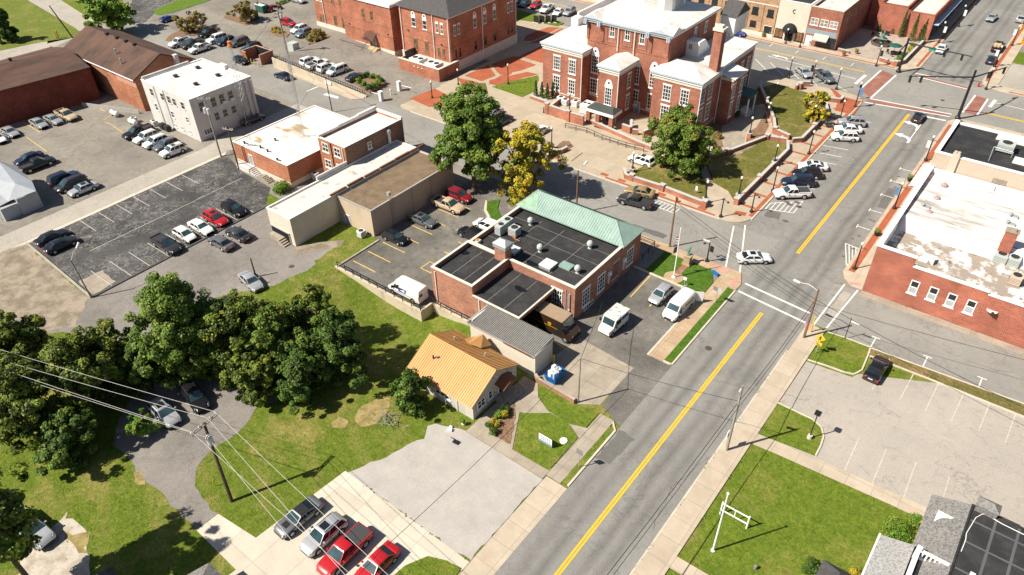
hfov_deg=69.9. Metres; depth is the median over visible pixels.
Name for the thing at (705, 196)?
street lamp
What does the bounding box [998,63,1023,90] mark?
vacant lot
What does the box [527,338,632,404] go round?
concrete pad
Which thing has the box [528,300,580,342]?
delivery truck
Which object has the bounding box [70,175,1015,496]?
faded bay lines
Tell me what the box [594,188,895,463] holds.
road patch
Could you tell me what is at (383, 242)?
yellow bay lines
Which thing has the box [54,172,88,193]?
minivan
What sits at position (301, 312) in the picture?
broadleaf tree
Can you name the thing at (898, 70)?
traffic signal
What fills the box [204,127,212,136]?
window
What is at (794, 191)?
pickup truck
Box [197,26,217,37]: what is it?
sport utility vehicle
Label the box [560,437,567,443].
lawn stone
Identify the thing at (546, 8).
pickup truck
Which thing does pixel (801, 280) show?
tar seals
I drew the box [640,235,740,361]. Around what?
sidewalk
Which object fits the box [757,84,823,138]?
lawn
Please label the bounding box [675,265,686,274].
brick inlay
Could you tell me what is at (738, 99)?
window
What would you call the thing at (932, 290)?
window
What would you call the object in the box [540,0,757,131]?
courthouse
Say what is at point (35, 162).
pickup truck
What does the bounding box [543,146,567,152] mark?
garden wall
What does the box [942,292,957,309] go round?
window
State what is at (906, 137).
turn arrows
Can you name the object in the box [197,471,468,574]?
concrete lot
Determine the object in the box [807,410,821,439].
lot lamp
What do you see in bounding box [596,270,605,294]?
window
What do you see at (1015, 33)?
street lamp
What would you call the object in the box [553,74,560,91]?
window
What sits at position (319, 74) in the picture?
railing
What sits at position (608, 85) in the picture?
window
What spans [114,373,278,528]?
driveway
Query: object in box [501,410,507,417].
shrub
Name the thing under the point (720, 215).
street lamp
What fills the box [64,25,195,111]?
brown gable building
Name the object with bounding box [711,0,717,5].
window
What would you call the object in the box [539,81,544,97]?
conifer
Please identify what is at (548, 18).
memorial slab
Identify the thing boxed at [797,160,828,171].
sedan
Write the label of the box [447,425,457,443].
fallen stand
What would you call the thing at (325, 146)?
window
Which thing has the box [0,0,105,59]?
road
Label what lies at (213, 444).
aerial wire
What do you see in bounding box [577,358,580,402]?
utility pole
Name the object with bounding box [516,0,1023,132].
street
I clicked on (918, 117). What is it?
hatchback
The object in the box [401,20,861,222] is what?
courthouse plaza
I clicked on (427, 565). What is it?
lawn
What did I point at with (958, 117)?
traffic signal
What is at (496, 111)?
sedan
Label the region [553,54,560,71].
window
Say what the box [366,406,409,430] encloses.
brush pile
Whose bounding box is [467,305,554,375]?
loading shed
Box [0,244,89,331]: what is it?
dirt verge
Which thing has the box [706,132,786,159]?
garden wall
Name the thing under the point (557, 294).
window
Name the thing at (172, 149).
sport utility vehicle
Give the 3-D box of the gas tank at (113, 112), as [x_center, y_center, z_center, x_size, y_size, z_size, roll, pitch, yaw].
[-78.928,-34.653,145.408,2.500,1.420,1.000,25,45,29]
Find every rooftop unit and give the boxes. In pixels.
[494,220,507,235]
[502,216,513,226]
[508,224,520,237]
[992,251,1009,264]
[995,138,1016,153]
[1005,252,1022,267]
[1007,271,1023,286]
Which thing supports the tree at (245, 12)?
on the planting island at (236, 19)
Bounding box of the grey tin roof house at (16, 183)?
[0,161,43,221]
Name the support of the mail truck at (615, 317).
on the post office yard at (635, 339)
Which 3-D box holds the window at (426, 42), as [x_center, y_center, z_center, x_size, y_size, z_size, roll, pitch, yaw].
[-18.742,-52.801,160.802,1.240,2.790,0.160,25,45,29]
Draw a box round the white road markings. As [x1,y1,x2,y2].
[653,44,1023,386]
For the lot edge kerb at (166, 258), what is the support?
on the back lane
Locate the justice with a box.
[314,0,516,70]
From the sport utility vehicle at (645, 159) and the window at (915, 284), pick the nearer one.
the window at (915, 284)
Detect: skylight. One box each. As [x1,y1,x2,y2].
[511,245,520,255]
[539,258,557,271]
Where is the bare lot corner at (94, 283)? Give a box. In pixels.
[79,270,114,293]
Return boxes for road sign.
[576,448,582,463]
[713,286,721,302]
[815,334,825,352]
[845,318,859,336]
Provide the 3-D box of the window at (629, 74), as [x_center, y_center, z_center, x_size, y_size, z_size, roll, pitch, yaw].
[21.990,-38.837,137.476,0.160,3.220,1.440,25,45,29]
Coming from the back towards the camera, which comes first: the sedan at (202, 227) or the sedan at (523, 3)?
the sedan at (523, 3)
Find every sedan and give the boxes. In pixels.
[0,125,20,138]
[0,134,7,143]
[13,150,44,165]
[28,117,49,129]
[33,228,70,247]
[41,235,79,255]
[42,113,63,125]
[67,180,99,197]
[186,218,214,236]
[207,234,235,251]
[225,226,252,242]
[237,269,264,292]
[239,113,264,125]
[266,4,282,11]
[274,71,292,80]
[344,72,365,82]
[354,540,401,574]
[407,211,437,228]
[490,107,503,116]
[501,114,513,124]
[518,0,531,7]
[537,124,549,133]
[552,7,564,15]
[624,185,655,198]
[727,31,746,36]
[736,250,772,264]
[795,66,811,78]
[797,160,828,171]
[833,123,862,133]
[862,354,890,384]
[934,43,947,53]
[985,13,997,21]
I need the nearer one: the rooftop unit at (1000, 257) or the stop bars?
the rooftop unit at (1000, 257)
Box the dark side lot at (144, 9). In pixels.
[131,0,173,22]
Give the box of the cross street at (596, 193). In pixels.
[100,15,1023,402]
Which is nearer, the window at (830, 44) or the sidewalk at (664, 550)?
the sidewalk at (664, 550)
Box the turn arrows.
[774,55,918,142]
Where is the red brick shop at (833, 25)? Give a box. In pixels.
[803,0,871,50]
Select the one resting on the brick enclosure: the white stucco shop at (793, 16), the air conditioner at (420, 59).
the air conditioner at (420, 59)
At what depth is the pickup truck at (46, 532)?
69.87 m
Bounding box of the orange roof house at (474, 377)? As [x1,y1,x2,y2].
[406,330,523,419]
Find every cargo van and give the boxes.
[388,275,428,303]
[662,285,703,322]
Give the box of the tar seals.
[563,164,1023,529]
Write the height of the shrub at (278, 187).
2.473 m
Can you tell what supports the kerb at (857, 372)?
on the pale parking lot at (907, 431)
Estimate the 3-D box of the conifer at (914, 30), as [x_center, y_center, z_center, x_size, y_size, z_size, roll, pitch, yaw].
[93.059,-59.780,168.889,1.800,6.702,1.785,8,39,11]
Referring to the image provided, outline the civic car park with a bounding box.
[276,34,414,95]
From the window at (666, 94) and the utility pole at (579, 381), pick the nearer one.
the utility pole at (579, 381)
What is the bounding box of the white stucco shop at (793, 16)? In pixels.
[773,0,818,43]
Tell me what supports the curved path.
on the courthouse plaza
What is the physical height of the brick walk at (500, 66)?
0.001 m
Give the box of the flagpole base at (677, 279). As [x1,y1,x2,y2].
[664,271,683,282]
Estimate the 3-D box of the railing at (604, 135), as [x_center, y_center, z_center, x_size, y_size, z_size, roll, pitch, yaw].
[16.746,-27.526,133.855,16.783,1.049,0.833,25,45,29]
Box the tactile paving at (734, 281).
[714,265,859,329]
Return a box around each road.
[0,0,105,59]
[494,0,1023,574]
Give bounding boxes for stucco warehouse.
[266,140,423,247]
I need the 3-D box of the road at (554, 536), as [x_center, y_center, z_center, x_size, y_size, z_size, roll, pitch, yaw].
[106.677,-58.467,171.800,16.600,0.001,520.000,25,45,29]
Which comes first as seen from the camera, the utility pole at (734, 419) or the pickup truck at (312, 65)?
the utility pole at (734, 419)
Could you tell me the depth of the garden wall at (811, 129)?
134.31 m
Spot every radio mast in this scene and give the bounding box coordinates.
[227,35,250,128]
[284,39,304,135]
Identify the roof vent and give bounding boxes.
[527,217,533,225]
[537,244,542,252]
[574,264,580,273]
[587,240,592,248]
[921,202,930,208]
[1005,219,1015,226]
[1008,212,1018,219]
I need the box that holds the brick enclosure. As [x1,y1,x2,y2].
[398,47,458,81]
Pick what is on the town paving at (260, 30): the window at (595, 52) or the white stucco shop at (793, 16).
the white stucco shop at (793, 16)
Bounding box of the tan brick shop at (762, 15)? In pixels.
[593,0,779,37]
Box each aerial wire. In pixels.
[0,349,387,574]
[3,369,349,573]
[9,362,344,574]
[17,377,319,573]
[362,359,579,570]
[581,358,736,400]
[607,302,813,574]
[613,305,814,574]
[678,203,1023,407]
[678,207,1023,359]
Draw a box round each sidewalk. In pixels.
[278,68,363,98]
[546,414,613,483]
[572,0,1023,96]
[631,324,824,574]
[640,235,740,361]
[843,119,1023,289]
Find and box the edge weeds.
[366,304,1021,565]
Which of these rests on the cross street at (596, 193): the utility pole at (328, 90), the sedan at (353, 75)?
the utility pole at (328, 90)
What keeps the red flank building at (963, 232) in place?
on the town paving at (260, 30)
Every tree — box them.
[0,8,19,43]
[0,309,54,370]
[0,349,73,455]
[0,460,41,574]
[13,325,133,415]
[20,406,97,476]
[75,0,136,32]
[76,317,137,392]
[119,338,171,399]
[123,271,222,389]
[172,10,206,31]
[187,327,232,380]
[189,287,273,381]
[218,341,277,407]
[230,0,258,21]
[241,298,306,359]
[271,345,325,415]
[279,306,370,388]
[282,283,335,349]
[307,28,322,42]
[427,81,506,190]
[490,119,567,206]
[642,103,722,178]
[802,90,830,121]
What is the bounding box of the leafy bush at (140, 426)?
[125,408,163,436]
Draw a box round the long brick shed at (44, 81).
[0,46,100,126]
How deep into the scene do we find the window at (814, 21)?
166.09 m
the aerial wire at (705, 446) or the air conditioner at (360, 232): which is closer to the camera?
the aerial wire at (705, 446)
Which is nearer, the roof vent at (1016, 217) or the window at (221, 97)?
the roof vent at (1016, 217)
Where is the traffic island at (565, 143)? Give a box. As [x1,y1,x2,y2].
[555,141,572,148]
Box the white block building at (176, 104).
[140,58,258,141]
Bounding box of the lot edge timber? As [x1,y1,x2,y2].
[26,242,89,297]
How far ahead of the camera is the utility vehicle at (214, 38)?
176.99 m
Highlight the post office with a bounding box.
[430,189,644,319]
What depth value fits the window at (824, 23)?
165.00 m
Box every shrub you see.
[248,12,258,19]
[272,179,290,194]
[355,77,362,83]
[485,421,493,427]
[488,426,498,435]
[490,417,499,426]
[493,409,501,417]
[500,404,510,411]
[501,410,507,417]
[716,132,722,138]
[909,512,922,527]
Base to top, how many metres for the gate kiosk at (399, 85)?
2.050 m
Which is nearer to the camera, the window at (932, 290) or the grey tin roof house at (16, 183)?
the window at (932, 290)
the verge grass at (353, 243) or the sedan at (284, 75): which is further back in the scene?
the sedan at (284, 75)
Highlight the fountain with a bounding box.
[871,31,891,47]
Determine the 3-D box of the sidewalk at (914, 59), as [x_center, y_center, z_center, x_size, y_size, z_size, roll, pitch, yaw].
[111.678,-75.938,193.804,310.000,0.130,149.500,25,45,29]
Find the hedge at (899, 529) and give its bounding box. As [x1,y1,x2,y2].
[882,514,913,542]
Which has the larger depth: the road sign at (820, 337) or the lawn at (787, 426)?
the road sign at (820, 337)
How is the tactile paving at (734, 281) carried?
on the sidewalk at (675, 335)
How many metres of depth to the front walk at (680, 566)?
67.04 m
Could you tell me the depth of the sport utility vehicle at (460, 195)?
117.58 m
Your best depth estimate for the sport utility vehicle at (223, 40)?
175.73 m
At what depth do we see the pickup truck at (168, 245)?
107.76 m
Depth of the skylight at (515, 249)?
98.32 m
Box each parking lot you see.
[0,90,231,241]
[29,154,270,295]
[758,361,1023,526]
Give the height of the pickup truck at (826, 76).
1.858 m
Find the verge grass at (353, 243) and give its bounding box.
[283,222,377,283]
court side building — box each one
[866,0,882,25]
[873,0,917,34]
[901,0,961,40]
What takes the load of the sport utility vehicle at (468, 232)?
on the post office lot at (413, 259)
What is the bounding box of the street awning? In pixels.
[908,162,930,188]
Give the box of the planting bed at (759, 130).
[699,92,768,146]
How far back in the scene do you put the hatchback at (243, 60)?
165.96 m
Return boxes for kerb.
[92,205,266,297]
[410,102,861,219]
[484,200,489,216]
[567,290,787,574]
[633,265,696,354]
[778,330,1023,455]
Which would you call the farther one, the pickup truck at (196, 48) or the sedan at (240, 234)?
the pickup truck at (196, 48)
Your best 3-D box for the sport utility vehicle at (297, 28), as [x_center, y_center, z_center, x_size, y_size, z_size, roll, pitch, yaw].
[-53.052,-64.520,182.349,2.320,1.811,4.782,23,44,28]
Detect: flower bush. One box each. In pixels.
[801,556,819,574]
[846,565,861,574]
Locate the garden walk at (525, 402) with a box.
[466,376,586,478]
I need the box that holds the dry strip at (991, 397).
[869,349,1023,415]
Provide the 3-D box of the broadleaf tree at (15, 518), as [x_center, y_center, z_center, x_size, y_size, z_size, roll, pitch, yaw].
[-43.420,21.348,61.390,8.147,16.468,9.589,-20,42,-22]
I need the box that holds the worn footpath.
[295,240,343,254]
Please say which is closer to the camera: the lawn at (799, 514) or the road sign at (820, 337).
the lawn at (799, 514)
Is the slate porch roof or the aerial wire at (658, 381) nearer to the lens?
the slate porch roof
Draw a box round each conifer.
[533,80,538,95]
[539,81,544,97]
[545,83,549,98]
[550,81,554,97]
[897,9,908,36]
[909,13,919,40]
[917,18,928,42]
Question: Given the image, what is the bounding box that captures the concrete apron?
[458,476,566,574]
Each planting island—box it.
[166,30,197,40]
[223,15,258,25]
[269,29,289,37]
[307,34,331,44]
[352,76,385,93]
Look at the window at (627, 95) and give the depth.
140.12 m
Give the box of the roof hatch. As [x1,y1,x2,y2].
[558,261,574,270]
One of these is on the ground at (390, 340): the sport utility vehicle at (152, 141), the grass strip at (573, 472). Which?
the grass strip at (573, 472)
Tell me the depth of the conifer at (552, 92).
147.98 m
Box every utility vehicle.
[46,170,78,187]
[132,128,158,144]
[142,132,167,149]
[146,395,182,429]
[152,135,179,152]
[158,141,186,158]
[179,380,210,414]
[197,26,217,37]
[202,208,229,227]
[205,31,226,43]
[216,34,234,46]
[220,198,247,217]
[240,41,262,52]
[280,16,296,26]
[290,22,308,33]
[291,0,305,3]
[294,26,311,37]
[298,55,318,65]
[299,511,348,558]
[315,61,335,72]
[444,185,472,203]
[457,226,482,239]
[562,5,575,15]
[628,153,655,166]
[780,173,815,187]
[792,166,823,179]
[830,129,859,142]
[837,115,865,126]
[1015,13,1023,22]
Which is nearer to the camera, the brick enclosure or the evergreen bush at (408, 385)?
the evergreen bush at (408, 385)
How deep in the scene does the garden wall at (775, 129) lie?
138.34 m
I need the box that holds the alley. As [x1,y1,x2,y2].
[0,104,306,251]
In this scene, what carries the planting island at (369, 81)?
on the town paving at (260, 30)
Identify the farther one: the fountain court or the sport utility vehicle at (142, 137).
the fountain court
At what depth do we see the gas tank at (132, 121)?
141.67 m
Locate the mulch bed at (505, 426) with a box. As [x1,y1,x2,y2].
[485,402,515,443]
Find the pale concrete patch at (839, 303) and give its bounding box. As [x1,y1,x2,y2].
[826,177,904,316]
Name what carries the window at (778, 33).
in the white stucco shop at (793, 16)
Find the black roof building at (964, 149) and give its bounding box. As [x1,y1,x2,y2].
[930,119,1023,191]
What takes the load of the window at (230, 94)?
in the white block building at (176, 104)
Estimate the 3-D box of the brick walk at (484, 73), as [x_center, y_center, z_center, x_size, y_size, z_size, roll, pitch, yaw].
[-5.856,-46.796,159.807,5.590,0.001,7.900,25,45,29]
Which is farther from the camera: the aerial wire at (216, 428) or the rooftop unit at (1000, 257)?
the rooftop unit at (1000, 257)
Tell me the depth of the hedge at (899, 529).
68.80 m
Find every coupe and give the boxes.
[158,15,178,22]
[273,494,323,539]
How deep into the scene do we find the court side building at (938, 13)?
171.55 m
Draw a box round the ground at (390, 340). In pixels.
[0,194,935,574]
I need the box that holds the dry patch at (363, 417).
[63,397,389,552]
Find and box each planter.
[874,228,881,235]
[907,174,913,181]
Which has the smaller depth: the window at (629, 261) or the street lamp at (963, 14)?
the window at (629, 261)
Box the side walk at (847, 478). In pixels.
[751,434,926,515]
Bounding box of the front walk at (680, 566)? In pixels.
[669,557,707,574]
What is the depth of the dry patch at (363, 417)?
81.75 m
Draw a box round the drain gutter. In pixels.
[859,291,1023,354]
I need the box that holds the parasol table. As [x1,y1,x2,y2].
[889,43,902,52]
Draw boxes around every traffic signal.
[896,38,972,72]
[908,67,1006,119]
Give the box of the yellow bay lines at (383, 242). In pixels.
[23,109,666,350]
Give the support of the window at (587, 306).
in the post office
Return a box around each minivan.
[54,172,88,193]
[231,35,249,47]
[326,62,348,76]
[472,217,496,229]
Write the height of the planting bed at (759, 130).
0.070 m
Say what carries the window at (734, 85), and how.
in the courthouse
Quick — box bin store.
[240,45,273,66]
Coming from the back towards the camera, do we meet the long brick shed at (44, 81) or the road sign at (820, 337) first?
the long brick shed at (44, 81)
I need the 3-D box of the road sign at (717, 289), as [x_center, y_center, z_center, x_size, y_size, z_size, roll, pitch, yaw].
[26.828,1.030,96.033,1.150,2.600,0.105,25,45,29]
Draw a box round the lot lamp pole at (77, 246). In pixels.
[70,242,91,297]
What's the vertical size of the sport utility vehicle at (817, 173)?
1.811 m
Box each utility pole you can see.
[49,5,72,37]
[190,413,233,502]
[197,97,221,156]
[222,126,238,168]
[273,8,287,54]
[325,72,333,111]
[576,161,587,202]
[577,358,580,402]
[669,196,676,246]
[725,385,743,450]
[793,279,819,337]
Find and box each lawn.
[0,0,79,50]
[62,0,128,24]
[154,0,209,14]
[395,556,460,574]
[475,83,487,93]
[487,199,501,219]
[493,75,538,96]
[514,413,577,467]
[516,9,562,25]
[539,384,598,427]
[628,156,705,198]
[646,252,712,292]
[666,569,679,574]
[682,445,919,574]
[707,139,785,199]
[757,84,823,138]
[759,404,822,455]
[808,332,869,372]
[1013,52,1023,64]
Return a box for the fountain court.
[835,28,918,59]
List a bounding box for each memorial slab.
[533,15,538,23]
[539,15,544,22]
[545,15,550,22]
[551,15,556,22]
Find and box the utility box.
[287,41,299,51]
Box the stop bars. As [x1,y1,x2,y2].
[308,86,338,97]
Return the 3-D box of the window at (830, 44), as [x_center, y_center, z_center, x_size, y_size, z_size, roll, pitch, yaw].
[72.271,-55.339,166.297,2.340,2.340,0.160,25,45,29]
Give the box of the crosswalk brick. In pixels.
[863,71,986,115]
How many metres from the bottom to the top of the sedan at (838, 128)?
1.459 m
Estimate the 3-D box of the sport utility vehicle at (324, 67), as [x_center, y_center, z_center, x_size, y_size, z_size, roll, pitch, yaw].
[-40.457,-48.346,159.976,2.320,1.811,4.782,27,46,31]
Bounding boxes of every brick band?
[554,88,861,216]
[576,0,1023,94]
[849,125,951,271]
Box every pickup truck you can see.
[17,156,55,173]
[19,505,57,551]
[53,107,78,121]
[122,123,154,139]
[149,232,182,255]
[168,32,191,47]
[180,37,204,48]
[187,42,212,53]
[305,58,330,69]
[316,521,373,574]
[430,194,465,214]
[539,3,554,13]
[616,192,654,210]
[772,185,811,199]
[813,69,835,83]
[990,40,1005,51]
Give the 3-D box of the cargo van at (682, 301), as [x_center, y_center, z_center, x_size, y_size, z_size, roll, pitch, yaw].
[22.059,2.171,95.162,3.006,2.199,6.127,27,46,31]
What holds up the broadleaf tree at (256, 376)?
on the ground at (390, 340)
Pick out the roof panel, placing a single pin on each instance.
(923, 259)
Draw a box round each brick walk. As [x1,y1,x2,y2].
[410,89,446,106]
[457,78,477,84]
[464,65,495,80]
[489,71,511,83]
[489,72,537,84]
[491,56,522,72]
[499,60,535,74]
[521,46,542,62]
[524,27,558,40]
[531,28,563,42]
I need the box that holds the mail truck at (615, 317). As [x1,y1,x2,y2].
[598,303,629,336]
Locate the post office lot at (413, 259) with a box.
[340,177,511,308]
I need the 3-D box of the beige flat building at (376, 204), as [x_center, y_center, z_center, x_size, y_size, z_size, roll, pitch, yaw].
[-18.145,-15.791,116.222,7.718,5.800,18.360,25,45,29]
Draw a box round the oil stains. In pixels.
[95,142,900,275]
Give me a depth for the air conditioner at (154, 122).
141.44 m
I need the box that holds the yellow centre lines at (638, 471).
[542,1,1022,574]
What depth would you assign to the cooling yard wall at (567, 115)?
140.02 m
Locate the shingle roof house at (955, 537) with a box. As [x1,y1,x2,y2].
[861,494,1023,574]
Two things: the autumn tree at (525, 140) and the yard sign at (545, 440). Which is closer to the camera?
the yard sign at (545, 440)
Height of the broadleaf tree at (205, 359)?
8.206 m
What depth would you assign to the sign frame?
70.07 m
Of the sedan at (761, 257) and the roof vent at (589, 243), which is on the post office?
the roof vent at (589, 243)
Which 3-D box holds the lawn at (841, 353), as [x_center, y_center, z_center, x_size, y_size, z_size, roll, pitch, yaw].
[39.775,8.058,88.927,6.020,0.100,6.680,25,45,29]
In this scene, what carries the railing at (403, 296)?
on the retaining wall at (426, 311)
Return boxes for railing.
[273,54,365,94]
[336,261,470,318]
[565,123,643,151]
[641,236,654,259]
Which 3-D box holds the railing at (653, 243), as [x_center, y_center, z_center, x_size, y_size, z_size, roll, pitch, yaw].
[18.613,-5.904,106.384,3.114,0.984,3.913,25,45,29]
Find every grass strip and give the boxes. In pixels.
[562,427,613,485]
[665,287,733,362]
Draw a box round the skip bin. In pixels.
[543,363,564,384]
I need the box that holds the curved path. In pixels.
[721,105,755,147]
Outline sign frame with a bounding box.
[719,502,750,528]
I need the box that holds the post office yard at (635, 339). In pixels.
[547,267,680,425]
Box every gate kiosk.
[372,90,383,101]
[396,80,410,91]
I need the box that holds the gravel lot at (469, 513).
[348,424,542,559]
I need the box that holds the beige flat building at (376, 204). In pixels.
[336,150,453,236]
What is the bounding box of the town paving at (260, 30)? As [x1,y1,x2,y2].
[56,0,1023,365]
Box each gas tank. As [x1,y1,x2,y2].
[109,109,119,117]
[128,118,137,125]
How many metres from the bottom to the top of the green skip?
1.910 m
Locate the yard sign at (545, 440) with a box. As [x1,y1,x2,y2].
[539,433,551,447]
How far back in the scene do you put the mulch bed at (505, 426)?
80.84 m
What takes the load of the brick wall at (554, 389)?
on the ground at (390, 340)
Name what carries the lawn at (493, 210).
on the post office lot at (413, 259)
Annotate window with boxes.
[198,101,204,112]
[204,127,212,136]
[210,97,217,108]
[214,112,220,121]
[218,94,224,104]
[222,108,228,117]
[227,90,233,101]
[231,105,237,114]
[321,142,329,153]
[324,158,331,168]
[333,15,337,26]
[333,147,341,158]
[360,7,364,18]
[367,141,372,149]
[369,10,373,21]
[411,11,415,27]
[413,37,418,50]
[422,14,427,30]
[424,40,428,53]
[434,388,450,401]
[453,24,456,36]
[473,12,476,28]
[477,396,486,411]
[483,7,486,24]
[484,36,487,45]
[488,389,493,401]
[492,3,496,19]
[551,285,562,307]
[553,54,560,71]
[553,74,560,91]
[567,78,575,95]
[568,58,576,75]
[581,283,590,308]
[584,299,593,310]
[589,77,598,94]
[590,47,599,74]
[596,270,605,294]
[604,79,612,106]
[609,26,614,37]
[611,257,619,280]
[624,30,629,41]
[625,93,629,110]
[625,244,634,268]
[626,71,631,89]
[633,89,638,106]
[634,57,640,85]
[638,33,644,45]
[646,92,651,109]
[648,62,657,88]
[659,103,669,118]
[661,83,672,102]
[679,88,690,106]
[697,106,703,122]
[700,85,706,105]
[703,101,710,121]
[704,19,708,32]
[707,79,714,100]
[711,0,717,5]
[727,99,733,118]
[731,81,736,98]
[735,94,740,112]
[738,76,744,93]
[745,55,750,73]
[749,20,755,27]
[751,6,758,14]
[766,9,773,17]
[773,28,782,38]
[794,32,803,42]
[809,17,818,26]
[814,41,824,47]
[819,19,828,27]
[824,38,835,49]
[828,21,838,29]
[906,280,920,296]
[924,286,939,302]
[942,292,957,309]
[961,299,977,315]
[992,178,1006,186]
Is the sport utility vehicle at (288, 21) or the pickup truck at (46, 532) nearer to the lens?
the pickup truck at (46, 532)
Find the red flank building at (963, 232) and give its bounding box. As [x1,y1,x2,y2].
[862,165,1023,348]
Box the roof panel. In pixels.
[918,256,936,264]
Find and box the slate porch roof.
[816,559,850,574]
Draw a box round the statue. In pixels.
[681,246,693,266]
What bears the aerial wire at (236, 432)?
attached to the utility pole at (209, 440)
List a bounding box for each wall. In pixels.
[82,102,139,113]
[272,57,366,96]
[335,239,469,325]
[530,95,547,103]
[534,373,575,403]
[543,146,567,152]
[544,101,584,125]
[551,98,560,105]
[590,119,651,149]
[621,119,632,133]
[623,167,708,207]
[632,128,638,134]
[642,128,654,135]
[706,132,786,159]
[733,140,789,204]
[759,80,790,139]
[792,102,831,142]
[795,81,810,89]
[809,95,844,103]
[837,48,849,53]
[879,38,925,66]
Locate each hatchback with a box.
[172,225,197,243]
[232,54,249,64]
[381,228,408,245]
[530,0,541,8]
[647,282,673,305]
[910,111,925,123]
[985,55,996,64]
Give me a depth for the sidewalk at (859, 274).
108.89 m
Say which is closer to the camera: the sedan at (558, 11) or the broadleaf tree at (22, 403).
the broadleaf tree at (22, 403)
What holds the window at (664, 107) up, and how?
in the courthouse
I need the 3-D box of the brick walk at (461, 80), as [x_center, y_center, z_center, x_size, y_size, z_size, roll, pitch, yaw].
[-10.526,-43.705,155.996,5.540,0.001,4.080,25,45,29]
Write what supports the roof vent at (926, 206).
on the red flank building at (963, 232)
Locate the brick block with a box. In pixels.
[317,106,404,171]
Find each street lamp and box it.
[629,152,635,172]
[702,180,708,198]
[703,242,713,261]
[719,198,728,217]
[736,176,742,195]
[746,117,753,137]
[749,193,760,212]
[771,144,778,167]
[771,166,778,191]
[807,130,815,154]
[810,60,819,83]
[852,242,866,269]
[853,82,863,106]
[875,45,883,65]
[892,182,906,208]
[924,135,936,160]
[937,21,946,42]
[957,5,967,26]
[984,67,994,89]
[993,45,1004,66]
[1011,25,1021,45]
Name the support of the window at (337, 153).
in the brick block
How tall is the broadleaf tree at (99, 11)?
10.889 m
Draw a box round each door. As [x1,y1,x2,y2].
[248,154,254,165]
[344,213,350,224]
[633,101,639,112]
[763,25,771,33]
[784,33,792,41]
[804,35,811,45]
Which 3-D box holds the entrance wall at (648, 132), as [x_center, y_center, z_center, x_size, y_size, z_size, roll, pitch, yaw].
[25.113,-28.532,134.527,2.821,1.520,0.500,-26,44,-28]
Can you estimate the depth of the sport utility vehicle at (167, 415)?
81.57 m
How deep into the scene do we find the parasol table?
162.50 m
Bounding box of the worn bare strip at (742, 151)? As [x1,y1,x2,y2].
[733,144,755,156]
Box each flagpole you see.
[672,228,681,277]
[711,492,729,551]
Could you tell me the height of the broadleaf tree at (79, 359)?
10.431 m
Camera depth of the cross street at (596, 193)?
109.08 m
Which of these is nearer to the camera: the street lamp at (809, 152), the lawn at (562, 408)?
the lawn at (562, 408)
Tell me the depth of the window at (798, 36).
169.86 m
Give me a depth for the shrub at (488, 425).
80.12 m
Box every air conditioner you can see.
[150,119,157,126]
[158,122,165,129]
[163,124,171,131]
[311,171,318,180]
[356,228,365,237]
[409,55,427,63]
[424,59,443,67]
[561,97,568,105]
[571,99,579,107]
[579,100,593,113]
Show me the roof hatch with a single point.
(566, 265)
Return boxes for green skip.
[255,3,268,12]
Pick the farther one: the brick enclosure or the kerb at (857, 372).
the brick enclosure
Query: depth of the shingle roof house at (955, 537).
64.08 m
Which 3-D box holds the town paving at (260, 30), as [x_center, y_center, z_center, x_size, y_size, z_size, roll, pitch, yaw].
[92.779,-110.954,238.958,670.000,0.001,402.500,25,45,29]
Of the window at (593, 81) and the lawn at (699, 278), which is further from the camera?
the window at (593, 81)
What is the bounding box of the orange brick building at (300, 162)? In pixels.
[232,105,348,187]
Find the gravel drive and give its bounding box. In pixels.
[18,511,89,574]
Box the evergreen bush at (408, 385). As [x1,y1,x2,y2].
[388,368,432,416]
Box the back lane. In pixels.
[41,208,332,340]
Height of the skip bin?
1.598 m
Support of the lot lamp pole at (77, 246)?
on the back lane

